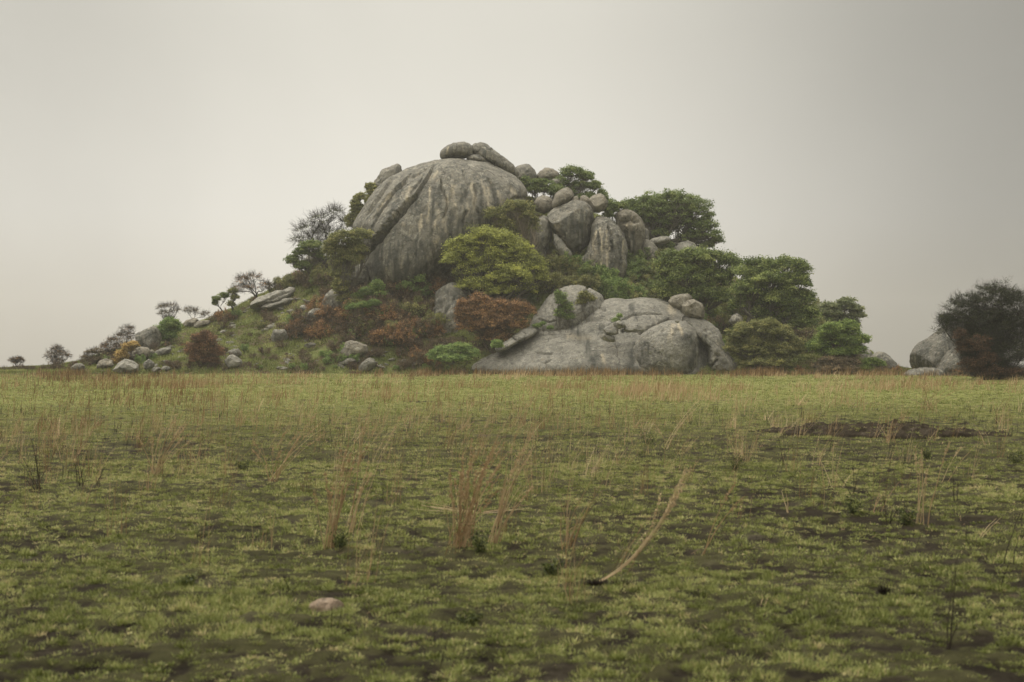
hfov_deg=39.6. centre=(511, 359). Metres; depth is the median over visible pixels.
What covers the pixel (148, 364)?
boulder
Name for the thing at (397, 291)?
shrub
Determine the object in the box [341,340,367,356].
boulder
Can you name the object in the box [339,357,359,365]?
boulder
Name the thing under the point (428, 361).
shrub
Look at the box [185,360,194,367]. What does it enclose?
shrub
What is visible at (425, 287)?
bush
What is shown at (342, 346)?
bush
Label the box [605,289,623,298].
bush
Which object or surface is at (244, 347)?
bush
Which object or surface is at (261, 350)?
shrub
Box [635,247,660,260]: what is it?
bush
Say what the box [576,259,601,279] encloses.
bush
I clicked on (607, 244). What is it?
boulder
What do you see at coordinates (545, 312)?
boulder
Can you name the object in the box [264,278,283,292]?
shrub
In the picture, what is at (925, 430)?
earth mound
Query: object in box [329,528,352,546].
weed
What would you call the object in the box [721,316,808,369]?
bush
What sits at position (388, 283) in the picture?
shrub
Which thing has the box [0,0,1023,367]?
sky
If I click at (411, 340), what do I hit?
shrub
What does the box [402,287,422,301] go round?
shrub
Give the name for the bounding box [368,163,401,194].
boulder
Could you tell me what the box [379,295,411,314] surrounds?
shrub
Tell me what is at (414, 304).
bush
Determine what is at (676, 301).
boulder
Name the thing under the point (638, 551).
dry grass clump
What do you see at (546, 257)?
bush
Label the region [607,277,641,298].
bush
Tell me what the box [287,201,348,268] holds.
tree
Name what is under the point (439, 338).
shrub
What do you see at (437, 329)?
shrub
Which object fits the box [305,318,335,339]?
shrub
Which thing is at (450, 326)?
boulder
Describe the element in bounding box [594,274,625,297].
bush
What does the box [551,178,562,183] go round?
boulder
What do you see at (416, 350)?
shrub
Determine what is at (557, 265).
bush
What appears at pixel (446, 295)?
boulder
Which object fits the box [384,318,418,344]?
shrub
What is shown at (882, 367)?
shrub
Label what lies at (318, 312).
shrub
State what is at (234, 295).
tree
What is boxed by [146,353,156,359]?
bush
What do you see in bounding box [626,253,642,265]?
bush
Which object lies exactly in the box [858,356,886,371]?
bush
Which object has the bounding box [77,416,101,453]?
dry grass clump
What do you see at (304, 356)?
shrub
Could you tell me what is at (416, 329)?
shrub
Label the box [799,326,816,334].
bush
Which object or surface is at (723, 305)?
bush
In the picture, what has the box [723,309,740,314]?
bush
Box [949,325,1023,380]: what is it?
shrub
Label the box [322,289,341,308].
boulder
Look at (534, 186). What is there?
bush
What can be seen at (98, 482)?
burnt stem
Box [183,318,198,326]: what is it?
boulder
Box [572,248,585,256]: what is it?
bush
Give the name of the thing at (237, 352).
boulder
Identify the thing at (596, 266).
bush
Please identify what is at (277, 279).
bush
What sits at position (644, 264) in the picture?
bush
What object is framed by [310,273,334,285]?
shrub
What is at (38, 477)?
burnt stem
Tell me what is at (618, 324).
rock shard
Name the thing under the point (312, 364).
shrub
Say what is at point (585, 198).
boulder
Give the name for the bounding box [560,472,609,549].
dry grass clump
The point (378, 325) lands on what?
shrub
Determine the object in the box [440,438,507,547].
dry grass clump
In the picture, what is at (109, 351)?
shrub
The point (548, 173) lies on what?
boulder
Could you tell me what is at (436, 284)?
shrub
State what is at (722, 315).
bush
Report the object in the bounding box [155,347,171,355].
boulder
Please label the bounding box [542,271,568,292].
bush
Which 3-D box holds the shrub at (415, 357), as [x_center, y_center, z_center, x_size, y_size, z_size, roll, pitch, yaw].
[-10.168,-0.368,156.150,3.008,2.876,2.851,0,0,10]
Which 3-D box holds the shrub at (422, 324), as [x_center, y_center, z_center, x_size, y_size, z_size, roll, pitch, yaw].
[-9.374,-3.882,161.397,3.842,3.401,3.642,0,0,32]
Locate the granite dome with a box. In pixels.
[353,158,527,288]
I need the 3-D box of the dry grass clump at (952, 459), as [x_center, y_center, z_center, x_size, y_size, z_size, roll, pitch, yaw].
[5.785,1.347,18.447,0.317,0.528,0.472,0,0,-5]
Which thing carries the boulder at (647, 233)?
on the boulder at (630, 223)
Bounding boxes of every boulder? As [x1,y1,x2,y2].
[71,363,84,369]
[96,358,113,368]
[112,359,138,372]
[129,347,150,361]
[135,326,161,348]
[143,359,154,368]
[151,367,160,371]
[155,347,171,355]
[161,366,170,370]
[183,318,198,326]
[194,320,209,327]
[224,354,242,367]
[229,349,241,356]
[271,329,288,341]
[304,308,322,321]
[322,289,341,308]
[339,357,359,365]
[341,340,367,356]
[347,263,369,287]
[358,358,375,370]
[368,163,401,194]
[432,282,466,318]
[440,141,473,158]
[440,300,462,333]
[466,154,485,161]
[472,142,518,176]
[515,164,536,181]
[529,285,603,330]
[530,215,551,256]
[534,195,551,213]
[537,168,558,179]
[547,199,593,254]
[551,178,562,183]
[551,187,573,208]
[553,234,571,255]
[580,195,588,203]
[581,216,627,277]
[588,193,607,212]
[615,209,645,255]
[642,239,657,260]
[645,228,648,238]
[650,236,669,245]
[668,293,691,309]
[673,240,697,251]
[680,299,704,318]
[729,313,742,325]
[860,350,872,359]
[871,351,897,368]
[905,367,944,375]
[909,327,953,368]
[935,344,976,375]
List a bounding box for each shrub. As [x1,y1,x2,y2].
[14,362,23,368]
[52,359,64,367]
[78,345,104,363]
[79,356,94,365]
[99,335,122,356]
[111,339,139,363]
[113,323,135,348]
[149,341,160,349]
[162,341,171,346]
[166,358,181,366]
[179,328,226,367]
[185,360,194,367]
[206,315,219,321]
[213,307,232,321]
[218,318,229,328]
[220,312,240,321]
[257,307,272,318]
[259,347,271,353]
[261,311,273,320]
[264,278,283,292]
[267,314,278,321]
[275,339,288,347]
[282,317,303,333]
[282,321,309,338]
[287,306,309,323]
[294,270,309,285]
[298,350,311,362]
[302,333,314,339]
[303,294,326,310]
[303,325,321,338]
[305,315,329,327]
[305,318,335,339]
[307,361,317,367]
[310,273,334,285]
[312,304,333,324]
[314,289,326,301]
[318,284,329,292]
[321,305,338,317]
[325,313,336,320]
[326,338,344,350]
[330,351,343,361]
[332,330,355,343]
[334,299,359,318]
[334,318,365,338]
[337,297,370,322]
[344,309,383,334]
[347,359,356,368]
[349,280,371,296]
[361,333,375,344]
[364,350,373,357]
[365,291,399,311]
[366,320,384,330]
[367,292,385,310]
[367,323,403,346]
[368,303,405,323]
[368,333,389,345]
[379,276,395,293]
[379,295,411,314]
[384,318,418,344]
[386,331,401,345]
[389,280,418,299]
[389,289,403,300]
[389,314,420,338]
[395,309,410,324]
[395,337,419,351]
[395,356,411,366]
[398,283,422,298]
[398,360,407,369]
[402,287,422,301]
[403,313,420,328]
[405,337,423,349]
[406,345,428,361]
[408,343,428,366]
[409,302,426,314]
[414,326,430,338]
[415,317,444,338]
[416,315,442,336]
[418,303,431,317]
[419,279,433,295]
[419,340,433,350]
[421,296,435,312]
[421,348,441,366]
[425,275,446,293]
[427,336,447,345]
[430,323,446,336]
[431,334,454,346]
[432,270,457,283]
[434,362,444,369]
[439,336,460,344]
[452,290,538,353]
[706,309,730,332]
[788,328,815,342]
[794,365,805,371]
[808,355,861,373]
[877,360,888,370]
[891,364,902,371]
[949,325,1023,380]
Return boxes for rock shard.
[599,334,614,341]
[603,326,618,335]
[613,320,625,328]
[623,324,645,331]
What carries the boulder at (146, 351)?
on the hill
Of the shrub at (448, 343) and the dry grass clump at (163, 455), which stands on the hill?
the shrub at (448, 343)
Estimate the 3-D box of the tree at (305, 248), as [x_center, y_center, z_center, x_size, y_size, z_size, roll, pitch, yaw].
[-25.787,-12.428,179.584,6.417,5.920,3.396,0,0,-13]
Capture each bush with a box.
[8,355,24,365]
[41,343,73,364]
[134,354,145,363]
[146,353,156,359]
[151,316,182,342]
[182,305,210,317]
[230,309,241,315]
[240,343,248,350]
[254,320,265,327]
[273,274,295,288]
[281,281,297,288]
[283,275,292,283]
[291,271,305,281]
[299,363,308,369]
[305,259,325,273]
[308,268,330,284]
[318,349,326,355]
[322,357,334,363]
[323,350,332,356]
[335,353,347,361]
[336,342,344,353]
[339,295,370,311]
[341,302,375,323]
[344,298,382,320]
[348,329,365,338]
[348,353,360,361]
[349,316,375,334]
[350,277,388,298]
[383,318,411,330]
[386,298,402,316]
[396,290,430,318]
[411,327,427,338]
[417,281,432,295]
[422,308,450,328]
[424,339,503,373]
[514,292,535,303]
[520,175,564,200]
[522,292,537,303]
[527,270,552,291]
[531,320,554,334]
[536,270,564,292]
[537,249,568,271]
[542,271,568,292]
[544,254,552,272]
[548,237,556,250]
[551,288,576,331]
[552,256,575,275]
[553,270,572,284]
[561,250,583,271]
[561,252,587,273]
[566,271,601,288]
[570,270,597,285]
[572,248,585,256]
[573,272,602,290]
[574,290,596,322]
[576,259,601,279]
[582,259,605,275]
[593,269,610,283]
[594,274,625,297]
[599,264,613,280]
[599,268,622,282]
[601,198,629,222]
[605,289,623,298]
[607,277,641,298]
[611,313,623,356]
[618,273,644,293]
[623,267,641,281]
[623,286,649,298]
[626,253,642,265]
[626,262,645,278]
[627,258,643,274]
[628,287,659,298]
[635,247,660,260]
[637,264,652,280]
[638,258,659,279]
[638,278,657,295]
[640,270,657,281]
[641,259,656,269]
[651,249,661,260]
[658,240,675,248]
[707,309,720,318]
[712,312,729,331]
[719,299,735,311]
[719,312,731,326]
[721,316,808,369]
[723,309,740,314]
[737,355,749,367]
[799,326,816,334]
[800,338,812,352]
[802,298,820,307]
[804,332,816,341]
[805,318,872,358]
[806,315,826,327]
[815,310,833,327]
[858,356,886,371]
[929,275,1023,379]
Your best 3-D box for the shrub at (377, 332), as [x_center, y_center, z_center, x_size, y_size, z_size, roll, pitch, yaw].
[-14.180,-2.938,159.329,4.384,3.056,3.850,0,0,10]
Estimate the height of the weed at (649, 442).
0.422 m
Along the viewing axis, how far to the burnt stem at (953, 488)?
15.60 m
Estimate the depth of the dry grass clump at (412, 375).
113.66 m
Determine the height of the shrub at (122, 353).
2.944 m
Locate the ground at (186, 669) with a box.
[0,373,1023,681]
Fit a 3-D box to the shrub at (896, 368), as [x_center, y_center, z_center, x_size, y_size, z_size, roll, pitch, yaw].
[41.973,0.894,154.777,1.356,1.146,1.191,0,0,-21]
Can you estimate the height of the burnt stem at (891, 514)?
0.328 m
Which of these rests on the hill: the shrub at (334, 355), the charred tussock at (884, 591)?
the shrub at (334, 355)
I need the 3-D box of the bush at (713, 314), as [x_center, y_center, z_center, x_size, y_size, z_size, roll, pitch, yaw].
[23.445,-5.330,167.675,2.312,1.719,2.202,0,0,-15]
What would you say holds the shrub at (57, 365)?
on the hill
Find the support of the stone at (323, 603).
on the ground at (186, 669)
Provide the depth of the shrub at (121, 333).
171.86 m
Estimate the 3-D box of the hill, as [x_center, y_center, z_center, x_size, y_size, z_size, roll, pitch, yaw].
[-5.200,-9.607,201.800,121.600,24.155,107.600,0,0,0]
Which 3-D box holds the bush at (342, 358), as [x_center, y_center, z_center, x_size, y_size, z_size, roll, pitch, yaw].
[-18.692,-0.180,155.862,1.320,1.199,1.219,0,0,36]
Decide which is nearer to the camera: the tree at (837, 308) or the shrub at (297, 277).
the tree at (837, 308)
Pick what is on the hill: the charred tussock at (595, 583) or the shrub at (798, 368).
the shrub at (798, 368)
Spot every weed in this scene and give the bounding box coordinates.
[175,569,197,585]
[234,458,251,470]
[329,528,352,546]
[456,608,484,624]
[468,527,491,551]
[540,558,564,575]
[639,429,655,444]
[726,451,743,469]
[842,493,872,514]
[896,507,917,524]
[919,445,931,459]
[1004,448,1023,462]
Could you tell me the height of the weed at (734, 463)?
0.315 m
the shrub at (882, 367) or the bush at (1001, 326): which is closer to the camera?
the bush at (1001, 326)
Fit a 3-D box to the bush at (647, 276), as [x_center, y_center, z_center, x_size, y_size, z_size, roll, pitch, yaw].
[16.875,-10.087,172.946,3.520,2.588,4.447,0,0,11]
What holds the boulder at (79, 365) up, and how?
on the hill
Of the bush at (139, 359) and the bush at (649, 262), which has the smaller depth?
the bush at (139, 359)
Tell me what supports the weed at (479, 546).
on the ground at (186, 669)
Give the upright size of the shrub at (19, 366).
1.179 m
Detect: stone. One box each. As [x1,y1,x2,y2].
[304,342,315,347]
[308,598,343,611]
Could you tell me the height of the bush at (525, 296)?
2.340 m
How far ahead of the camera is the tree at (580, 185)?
184.79 m
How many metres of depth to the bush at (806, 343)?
161.43 m
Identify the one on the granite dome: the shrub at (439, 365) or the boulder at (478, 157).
the boulder at (478, 157)
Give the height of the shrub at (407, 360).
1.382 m
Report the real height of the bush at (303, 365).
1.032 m
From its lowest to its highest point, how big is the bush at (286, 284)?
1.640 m
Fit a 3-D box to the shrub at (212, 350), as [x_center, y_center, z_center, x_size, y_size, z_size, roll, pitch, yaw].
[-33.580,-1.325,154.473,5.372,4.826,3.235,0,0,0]
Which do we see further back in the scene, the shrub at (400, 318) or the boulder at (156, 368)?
the shrub at (400, 318)
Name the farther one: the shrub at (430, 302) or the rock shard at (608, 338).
the shrub at (430, 302)
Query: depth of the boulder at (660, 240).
179.45 m
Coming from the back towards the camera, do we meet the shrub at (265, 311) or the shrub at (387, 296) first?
the shrub at (265, 311)
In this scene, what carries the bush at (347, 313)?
on the hill
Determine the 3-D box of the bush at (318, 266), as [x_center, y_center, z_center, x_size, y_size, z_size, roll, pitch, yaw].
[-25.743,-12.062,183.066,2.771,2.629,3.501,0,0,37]
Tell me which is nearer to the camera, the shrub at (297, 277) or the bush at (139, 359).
the bush at (139, 359)
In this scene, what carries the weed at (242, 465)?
on the ground at (186, 669)
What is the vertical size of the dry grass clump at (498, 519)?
1.103 m
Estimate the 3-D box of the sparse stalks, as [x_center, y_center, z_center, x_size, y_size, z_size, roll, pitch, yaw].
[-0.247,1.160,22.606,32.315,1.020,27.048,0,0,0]
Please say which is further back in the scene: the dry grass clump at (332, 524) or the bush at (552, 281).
the bush at (552, 281)
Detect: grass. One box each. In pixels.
[0,368,1023,449]
[22,364,956,376]
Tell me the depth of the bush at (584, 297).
158.25 m
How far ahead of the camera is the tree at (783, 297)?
160.11 m
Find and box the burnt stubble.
[0,401,1023,642]
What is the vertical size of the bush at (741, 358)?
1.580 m
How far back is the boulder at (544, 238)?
173.57 m
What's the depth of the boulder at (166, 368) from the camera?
152.94 m
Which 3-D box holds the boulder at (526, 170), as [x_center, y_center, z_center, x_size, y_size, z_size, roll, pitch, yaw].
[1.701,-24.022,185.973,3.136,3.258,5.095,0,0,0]
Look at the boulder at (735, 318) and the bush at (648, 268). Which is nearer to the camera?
the boulder at (735, 318)
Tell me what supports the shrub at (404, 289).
on the hill
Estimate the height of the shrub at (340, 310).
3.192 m
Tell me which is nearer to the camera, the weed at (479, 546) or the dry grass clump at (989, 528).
the weed at (479, 546)
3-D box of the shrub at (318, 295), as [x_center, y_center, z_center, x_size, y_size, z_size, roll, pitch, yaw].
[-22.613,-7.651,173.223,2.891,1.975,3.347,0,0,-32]
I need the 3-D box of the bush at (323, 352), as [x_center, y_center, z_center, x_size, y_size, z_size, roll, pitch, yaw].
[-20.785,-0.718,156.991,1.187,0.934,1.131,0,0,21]
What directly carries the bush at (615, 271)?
on the hill
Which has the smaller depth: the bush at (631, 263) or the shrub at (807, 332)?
the shrub at (807, 332)
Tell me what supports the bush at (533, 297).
on the hill
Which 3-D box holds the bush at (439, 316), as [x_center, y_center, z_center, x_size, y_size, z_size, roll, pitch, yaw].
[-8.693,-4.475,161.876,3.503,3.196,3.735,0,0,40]
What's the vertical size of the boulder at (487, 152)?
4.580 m
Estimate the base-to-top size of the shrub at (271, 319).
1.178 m
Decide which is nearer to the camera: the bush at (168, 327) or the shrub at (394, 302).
the shrub at (394, 302)
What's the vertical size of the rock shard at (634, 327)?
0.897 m
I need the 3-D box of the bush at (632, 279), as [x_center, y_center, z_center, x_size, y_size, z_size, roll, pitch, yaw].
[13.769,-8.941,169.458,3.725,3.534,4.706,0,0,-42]
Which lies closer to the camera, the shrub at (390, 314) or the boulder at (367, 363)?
the boulder at (367, 363)
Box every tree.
[154,299,181,318]
[210,291,229,312]
[225,286,240,312]
[231,269,272,296]
[283,238,327,275]
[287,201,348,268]
[321,227,374,311]
[343,192,367,238]
[364,181,376,203]
[395,273,426,298]
[438,223,549,307]
[481,198,542,282]
[550,163,611,201]
[623,188,725,248]
[649,244,743,313]
[726,253,822,335]
[816,295,867,326]
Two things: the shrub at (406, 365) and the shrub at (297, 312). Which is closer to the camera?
the shrub at (406, 365)
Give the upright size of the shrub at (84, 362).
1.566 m
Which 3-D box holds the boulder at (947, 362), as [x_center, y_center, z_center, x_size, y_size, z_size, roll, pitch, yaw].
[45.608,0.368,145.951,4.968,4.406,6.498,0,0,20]
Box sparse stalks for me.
[0,393,1023,601]
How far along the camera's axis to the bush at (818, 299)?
173.12 m
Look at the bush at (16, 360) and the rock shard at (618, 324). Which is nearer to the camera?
the rock shard at (618, 324)
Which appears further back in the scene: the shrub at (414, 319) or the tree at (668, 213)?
the tree at (668, 213)
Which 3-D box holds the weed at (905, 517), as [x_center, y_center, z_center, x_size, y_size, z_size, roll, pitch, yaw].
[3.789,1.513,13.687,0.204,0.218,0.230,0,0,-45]
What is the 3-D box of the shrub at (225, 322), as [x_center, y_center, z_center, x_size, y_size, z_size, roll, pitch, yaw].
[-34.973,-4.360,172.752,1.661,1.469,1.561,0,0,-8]
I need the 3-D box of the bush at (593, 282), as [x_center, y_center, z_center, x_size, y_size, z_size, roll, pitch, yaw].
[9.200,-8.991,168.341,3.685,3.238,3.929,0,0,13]
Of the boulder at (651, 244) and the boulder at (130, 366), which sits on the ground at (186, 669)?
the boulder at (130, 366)
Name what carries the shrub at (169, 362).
on the hill
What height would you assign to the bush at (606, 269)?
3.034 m
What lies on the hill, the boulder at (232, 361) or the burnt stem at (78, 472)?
the boulder at (232, 361)
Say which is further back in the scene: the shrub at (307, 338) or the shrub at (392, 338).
the shrub at (307, 338)
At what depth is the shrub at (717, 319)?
162.80 m
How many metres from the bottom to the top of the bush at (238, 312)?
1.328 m
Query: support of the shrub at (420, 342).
on the hill
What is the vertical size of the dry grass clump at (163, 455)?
0.899 m
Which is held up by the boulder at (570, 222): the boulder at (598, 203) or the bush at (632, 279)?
the boulder at (598, 203)
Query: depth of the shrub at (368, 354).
156.82 m
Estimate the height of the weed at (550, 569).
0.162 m
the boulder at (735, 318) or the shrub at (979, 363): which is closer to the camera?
the shrub at (979, 363)
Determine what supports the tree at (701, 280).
on the hill
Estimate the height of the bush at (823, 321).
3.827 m
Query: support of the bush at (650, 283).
on the hill
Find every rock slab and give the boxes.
[250,287,294,308]
[261,297,293,310]
[495,326,539,352]
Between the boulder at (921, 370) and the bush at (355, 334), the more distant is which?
the bush at (355, 334)
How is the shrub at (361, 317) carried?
on the hill
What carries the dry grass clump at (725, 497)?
on the ground at (186, 669)
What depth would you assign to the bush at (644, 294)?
167.53 m
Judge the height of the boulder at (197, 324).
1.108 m
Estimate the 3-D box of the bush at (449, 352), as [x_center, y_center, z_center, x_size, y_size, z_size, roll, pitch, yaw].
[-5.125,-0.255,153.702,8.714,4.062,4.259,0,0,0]
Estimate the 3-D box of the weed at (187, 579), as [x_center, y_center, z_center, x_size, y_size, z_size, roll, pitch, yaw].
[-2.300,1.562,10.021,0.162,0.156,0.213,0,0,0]
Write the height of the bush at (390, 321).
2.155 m
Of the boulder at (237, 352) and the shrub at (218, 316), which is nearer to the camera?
the boulder at (237, 352)
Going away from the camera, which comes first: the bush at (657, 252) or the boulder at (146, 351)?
the boulder at (146, 351)
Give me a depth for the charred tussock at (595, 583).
10.13 m
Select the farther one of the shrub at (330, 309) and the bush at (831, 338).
the shrub at (330, 309)
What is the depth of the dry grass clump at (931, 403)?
43.98 m
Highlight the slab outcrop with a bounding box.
[471,297,736,374]
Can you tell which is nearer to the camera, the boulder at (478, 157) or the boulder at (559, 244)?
the boulder at (559, 244)
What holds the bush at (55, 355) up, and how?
on the hill
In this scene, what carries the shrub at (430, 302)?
on the hill
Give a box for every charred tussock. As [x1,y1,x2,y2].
[581,577,607,585]
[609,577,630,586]
[875,585,893,593]
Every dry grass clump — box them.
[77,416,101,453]
[136,413,199,474]
[251,412,321,481]
[313,439,368,548]
[348,402,403,533]
[405,367,428,379]
[411,501,529,513]
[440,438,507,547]
[488,421,539,542]
[511,394,534,425]
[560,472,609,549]
[599,466,691,580]
[655,403,697,448]
[702,482,744,554]
[904,384,951,409]
[913,441,950,525]
[942,447,973,481]
[980,518,998,536]
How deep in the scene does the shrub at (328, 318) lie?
165.58 m
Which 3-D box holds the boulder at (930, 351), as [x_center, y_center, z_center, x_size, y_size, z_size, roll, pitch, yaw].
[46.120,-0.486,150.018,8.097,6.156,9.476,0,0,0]
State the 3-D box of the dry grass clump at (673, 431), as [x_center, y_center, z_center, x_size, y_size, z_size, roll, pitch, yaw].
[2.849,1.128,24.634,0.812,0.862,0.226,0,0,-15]
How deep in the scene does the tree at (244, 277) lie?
179.03 m
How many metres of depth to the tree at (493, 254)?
165.31 m
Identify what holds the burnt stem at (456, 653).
on the ground at (186, 669)
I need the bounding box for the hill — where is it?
[10,197,902,374]
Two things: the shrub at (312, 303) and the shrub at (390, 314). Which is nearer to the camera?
the shrub at (390, 314)
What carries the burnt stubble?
on the ground at (186, 669)
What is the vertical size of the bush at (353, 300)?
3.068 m
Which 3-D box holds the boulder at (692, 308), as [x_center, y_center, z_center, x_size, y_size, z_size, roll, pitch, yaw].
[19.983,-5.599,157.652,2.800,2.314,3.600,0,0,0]
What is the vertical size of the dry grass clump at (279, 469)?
0.911 m
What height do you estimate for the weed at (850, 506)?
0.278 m
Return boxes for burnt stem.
[12,430,50,489]
[74,452,91,486]
[92,465,106,487]
[438,614,475,678]
[833,456,861,502]
[882,494,899,524]
[946,556,967,649]
[952,471,963,500]
[1003,511,1021,564]
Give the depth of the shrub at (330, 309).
166.80 m
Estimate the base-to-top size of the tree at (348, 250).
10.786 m
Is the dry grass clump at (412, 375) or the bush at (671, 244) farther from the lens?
the bush at (671, 244)
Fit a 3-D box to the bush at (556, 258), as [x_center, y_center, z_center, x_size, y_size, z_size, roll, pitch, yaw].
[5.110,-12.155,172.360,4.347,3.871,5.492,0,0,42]
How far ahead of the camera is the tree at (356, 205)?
179.55 m
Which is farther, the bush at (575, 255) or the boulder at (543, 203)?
the boulder at (543, 203)
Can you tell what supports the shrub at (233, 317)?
on the hill
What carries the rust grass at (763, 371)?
on the ground at (186, 669)
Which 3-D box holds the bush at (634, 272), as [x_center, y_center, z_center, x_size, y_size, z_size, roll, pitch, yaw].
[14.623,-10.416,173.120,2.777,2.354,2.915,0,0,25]
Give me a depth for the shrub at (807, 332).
163.17 m
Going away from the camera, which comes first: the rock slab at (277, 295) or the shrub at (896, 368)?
the shrub at (896, 368)
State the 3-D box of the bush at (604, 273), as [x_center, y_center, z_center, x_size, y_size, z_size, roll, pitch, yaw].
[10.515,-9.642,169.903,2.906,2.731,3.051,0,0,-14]
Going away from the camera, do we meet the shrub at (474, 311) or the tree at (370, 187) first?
the shrub at (474, 311)
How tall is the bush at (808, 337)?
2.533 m
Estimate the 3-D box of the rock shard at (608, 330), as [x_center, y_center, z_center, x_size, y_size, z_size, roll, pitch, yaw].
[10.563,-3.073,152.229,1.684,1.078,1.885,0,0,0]
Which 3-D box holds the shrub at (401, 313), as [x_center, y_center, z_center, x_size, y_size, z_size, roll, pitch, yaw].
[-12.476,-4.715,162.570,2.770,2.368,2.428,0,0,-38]
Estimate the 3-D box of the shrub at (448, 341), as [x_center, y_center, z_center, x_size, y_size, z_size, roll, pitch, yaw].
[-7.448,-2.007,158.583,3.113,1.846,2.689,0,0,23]
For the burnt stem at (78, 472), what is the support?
on the ground at (186, 669)
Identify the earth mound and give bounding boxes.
[748,419,1010,439]
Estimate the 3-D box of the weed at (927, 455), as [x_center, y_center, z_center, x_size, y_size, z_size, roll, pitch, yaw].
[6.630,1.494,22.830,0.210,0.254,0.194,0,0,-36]
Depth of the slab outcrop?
153.96 m
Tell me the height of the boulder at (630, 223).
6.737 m
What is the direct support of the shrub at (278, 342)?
on the hill
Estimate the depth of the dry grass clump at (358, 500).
12.82 m
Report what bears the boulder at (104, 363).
on the hill
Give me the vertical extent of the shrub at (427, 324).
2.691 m
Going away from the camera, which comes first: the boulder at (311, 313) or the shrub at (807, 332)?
the shrub at (807, 332)
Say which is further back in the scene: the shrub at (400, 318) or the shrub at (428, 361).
the shrub at (400, 318)
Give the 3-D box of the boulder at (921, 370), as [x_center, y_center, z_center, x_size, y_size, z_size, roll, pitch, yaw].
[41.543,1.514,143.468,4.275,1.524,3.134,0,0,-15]
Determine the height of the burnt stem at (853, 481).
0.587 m
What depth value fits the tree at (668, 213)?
183.26 m
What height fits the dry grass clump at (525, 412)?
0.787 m
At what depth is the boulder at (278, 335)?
163.17 m
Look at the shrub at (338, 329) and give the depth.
161.16 m
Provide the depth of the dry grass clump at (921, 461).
13.65 m
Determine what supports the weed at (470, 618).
on the ground at (186, 669)
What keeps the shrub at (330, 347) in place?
on the hill
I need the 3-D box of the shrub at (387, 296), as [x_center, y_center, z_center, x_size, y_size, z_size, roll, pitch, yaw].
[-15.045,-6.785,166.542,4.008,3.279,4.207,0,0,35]
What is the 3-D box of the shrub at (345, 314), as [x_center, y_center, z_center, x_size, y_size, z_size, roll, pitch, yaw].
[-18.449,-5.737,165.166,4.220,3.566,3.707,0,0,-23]
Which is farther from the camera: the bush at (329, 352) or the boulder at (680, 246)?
the boulder at (680, 246)
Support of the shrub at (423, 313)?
on the hill
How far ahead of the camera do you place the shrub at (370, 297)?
165.49 m
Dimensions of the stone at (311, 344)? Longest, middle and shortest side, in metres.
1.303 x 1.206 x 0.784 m
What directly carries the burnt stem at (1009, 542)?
on the ground at (186, 669)
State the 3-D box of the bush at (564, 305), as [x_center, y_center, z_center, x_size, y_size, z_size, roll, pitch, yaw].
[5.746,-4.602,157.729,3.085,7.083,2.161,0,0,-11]
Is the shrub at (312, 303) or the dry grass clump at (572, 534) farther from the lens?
the shrub at (312, 303)
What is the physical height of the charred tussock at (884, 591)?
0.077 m
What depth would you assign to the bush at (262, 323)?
170.15 m
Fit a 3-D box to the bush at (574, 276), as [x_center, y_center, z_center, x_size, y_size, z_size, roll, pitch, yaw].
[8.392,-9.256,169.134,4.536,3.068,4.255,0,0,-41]
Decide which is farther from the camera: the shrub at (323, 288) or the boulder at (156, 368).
the shrub at (323, 288)
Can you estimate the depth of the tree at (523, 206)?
169.97 m
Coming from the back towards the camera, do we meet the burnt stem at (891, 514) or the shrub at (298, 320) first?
the shrub at (298, 320)
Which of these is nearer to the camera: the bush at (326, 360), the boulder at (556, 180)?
the bush at (326, 360)
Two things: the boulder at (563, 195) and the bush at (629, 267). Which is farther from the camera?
the boulder at (563, 195)
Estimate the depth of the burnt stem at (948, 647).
7.86 m
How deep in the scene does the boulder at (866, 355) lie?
160.78 m
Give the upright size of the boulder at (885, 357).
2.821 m
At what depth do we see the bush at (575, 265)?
170.95 m
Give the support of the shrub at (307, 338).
on the hill
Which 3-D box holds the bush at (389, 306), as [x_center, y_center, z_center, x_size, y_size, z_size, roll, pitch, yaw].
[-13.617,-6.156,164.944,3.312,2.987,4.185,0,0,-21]
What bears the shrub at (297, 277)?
on the hill
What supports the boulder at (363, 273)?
on the hill
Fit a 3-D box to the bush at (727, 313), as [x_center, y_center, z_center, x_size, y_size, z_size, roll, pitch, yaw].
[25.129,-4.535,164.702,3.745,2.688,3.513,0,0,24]
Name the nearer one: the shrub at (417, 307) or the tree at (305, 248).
the shrub at (417, 307)
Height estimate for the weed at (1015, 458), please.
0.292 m
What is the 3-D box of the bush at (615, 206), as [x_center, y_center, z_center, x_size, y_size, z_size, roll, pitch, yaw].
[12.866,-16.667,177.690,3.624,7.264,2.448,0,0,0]
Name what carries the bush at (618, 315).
on the slab outcrop
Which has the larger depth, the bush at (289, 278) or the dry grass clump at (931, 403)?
the bush at (289, 278)
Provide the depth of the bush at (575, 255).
171.71 m
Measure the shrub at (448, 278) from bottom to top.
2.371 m
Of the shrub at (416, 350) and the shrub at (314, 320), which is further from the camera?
the shrub at (314, 320)
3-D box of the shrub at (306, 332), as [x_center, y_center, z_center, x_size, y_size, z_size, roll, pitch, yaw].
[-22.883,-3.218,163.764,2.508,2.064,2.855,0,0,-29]

